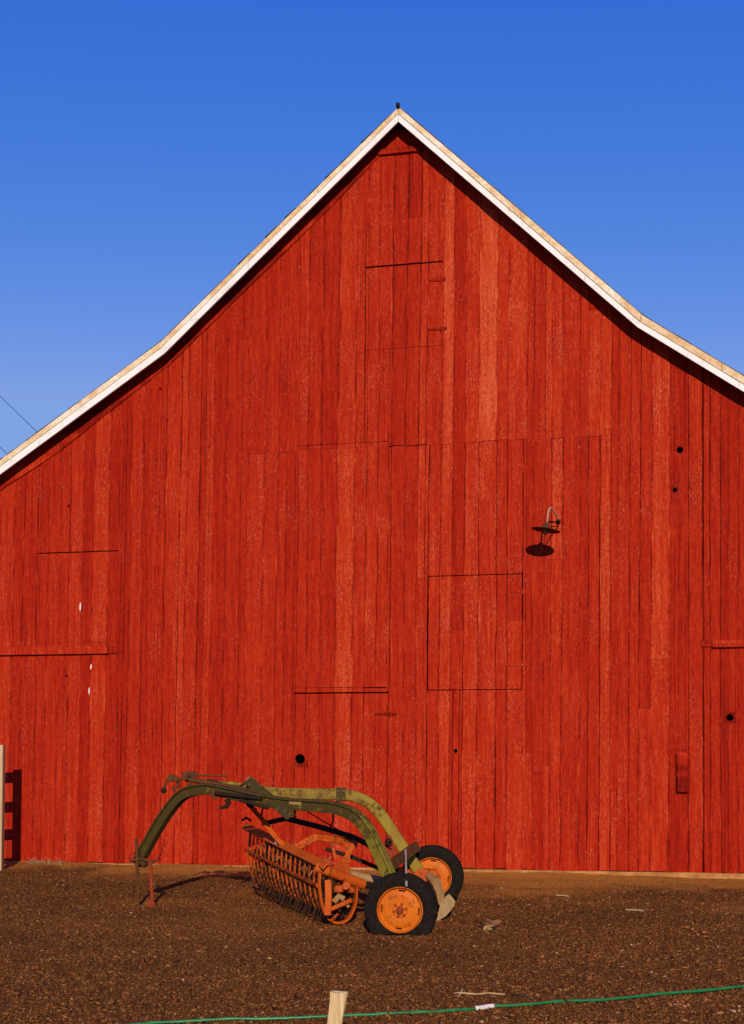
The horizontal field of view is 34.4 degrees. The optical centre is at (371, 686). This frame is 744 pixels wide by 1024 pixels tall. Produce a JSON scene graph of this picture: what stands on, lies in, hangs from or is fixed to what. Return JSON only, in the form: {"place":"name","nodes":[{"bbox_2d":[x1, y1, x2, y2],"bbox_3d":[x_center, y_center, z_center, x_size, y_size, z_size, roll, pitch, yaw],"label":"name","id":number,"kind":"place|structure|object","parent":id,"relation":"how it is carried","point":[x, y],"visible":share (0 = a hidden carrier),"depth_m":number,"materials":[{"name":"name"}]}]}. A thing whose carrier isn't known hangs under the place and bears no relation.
{"place":"outdoors","nodes":[
{"label":"outdoors","id":0,"kind":"place"},
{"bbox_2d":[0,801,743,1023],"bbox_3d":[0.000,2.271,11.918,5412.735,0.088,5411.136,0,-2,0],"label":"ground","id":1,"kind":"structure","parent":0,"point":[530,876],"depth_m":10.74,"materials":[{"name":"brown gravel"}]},
{"bbox_2d":[0,745,5,870],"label":"board fence","id":2,"kind":"object","parent":1,"relation":"on","point":[2,784],"visible":0.96,"depth_m":16.13,"materials":[{"name":"brown wood"}]},
{"bbox_2d":[27,857,62,864],"bbox_3d":[-4.562,2.423,16.732,0.554,0.125,0.150,0,-2,12],"label":"grass tuft","id":3,"kind":"object","parent":1,"relation":"on","point":[34,861],"visible":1,"depth_m":16.75,"materials":[{"name":"beige plant"}]},
{"bbox_2d":[129,771,463,934],"bbox_3d":[-0.496,1.603,12.528,3.717,1.448,2.112,-2,-3,36],"label":"hay rake","id":4,"kind":"object","parent":1,"relation":"on","point":[424,881],"visible":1,"depth_m":12.11,"materials":[{"name":"orange paint"}]},
{"bbox_2d":[327,990,347,1023],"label":"wooden stake","id":5,"kind":"object","parent":1,"relation":"on","point":[337,1004],"visible":1,"depth_m":6.51,"materials":[{"name":"brown wood"}]},
{"bbox_2d":[0,102,743,878],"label":"barn","id":6,"kind":"structure","parent":1,"relation":"on","point":[334,446],"depth_m":16.13,"materials":[{"name":"red wood"}]},
{"bbox_2d":[0,652,122,862],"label":"door","id":7,"kind":"structure","parent":6,"relation":"in","point":[62,741],"depth_m":16.98,"materials":[{"name":"red wood"}]},
{"bbox_2d":[291,693,396,866],"bbox_3d":[-0.374,1.253,16.127,1.456,2.324,0.076,0,-2,12],"label":"door","id":8,"kind":"structure","parent":6,"relation":"in","point":[342,739],"depth_m":16.13,"materials":[{"name":"red wood"}]},
{"bbox_2d":[531,507,560,534],"bbox_3d":[2.227,-2.107,15.356,0.367,0.377,0.619,0,-2,10],"label":"barn lamp","id":9,"kind":"object","parent":6,"relation":"attached to","point":[545,528],"visible":1,"depth_m":15.26,"materials":[{"name":"metal"}]},
{"bbox_2d":[703,647,743,872],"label":"door","id":10,"kind":"structure","parent":6,"relation":"in","point":[723,794],"depth_m":15.09,"materials":[{"name":"red wood"}]},
{"bbox_2d":[130,985,743,1023],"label":"garden hose","id":11,"kind":"object","parent":1,"relation":"on","point":[486,1006],"visible":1,"depth_m":7.78,"materials":[{"name":"green plastic"}]},
{"bbox_2d":[437,894,454,920],"bbox_3d":[0.726,2.171,11.771,0.197,0.296,0.160,0,-2,0],"label":"wheel chock","id":12,"kind":"object","parent":1,"relation":"on","point":[447,905],"visible":0.96,"depth_m":11.69,"materials":[{"name":"brown wood"}]},
{"bbox_2d":[454,987,504,996],"bbox_3d":[0.720,2.129,8.316,0.350,0.029,0.215,-1,-3,29],"label":"twig","id":13,"kind":"object","parent":1,"relation":"on","point":[461,992],"visible":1,"depth_m":8.34,"materials":[{"name":"beige wood"}]},
{"bbox_2d":[478,919,501,930],"bbox_3d":[1.090,2.196,11.091,0.206,0.108,0.169,1,-2,-21],"label":"leaf clump","id":14,"kind":"object","parent":1,"relation":"on","point":[487,926],"visible":1,"depth_m":11.07,"materials":[{"name":"beige plant"}]},
{"bbox_2d":[512,994,540,1001],"bbox_3d":[1.066,2.124,8.201,0.036,0.025,0.297,2,-3,-36],"label":"twig","id":15,"kind":"object","parent":1,"relation":"on","point":[524,995],"visible":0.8,"depth_m":8.25,"materials":[{"name":"brown wood"}]},
{"bbox_2d":[626,909,643,911],"bbox_3d":[2.697,2.284,12.282,0.193,0.018,0.050,-1,-2,21],"label":"wood lath","id":16,"kind":"object","parent":1,"relation":"on","point":[634,910],"visible":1,"depth_m":12.26,"materials":[{"name":"beige wood"}]},
{"bbox_2d":[0,0,743,457],"label":"sky","id":17,"kind":"structure","parent":0,"point":[148,148],"materials":[{"name":"blue"}]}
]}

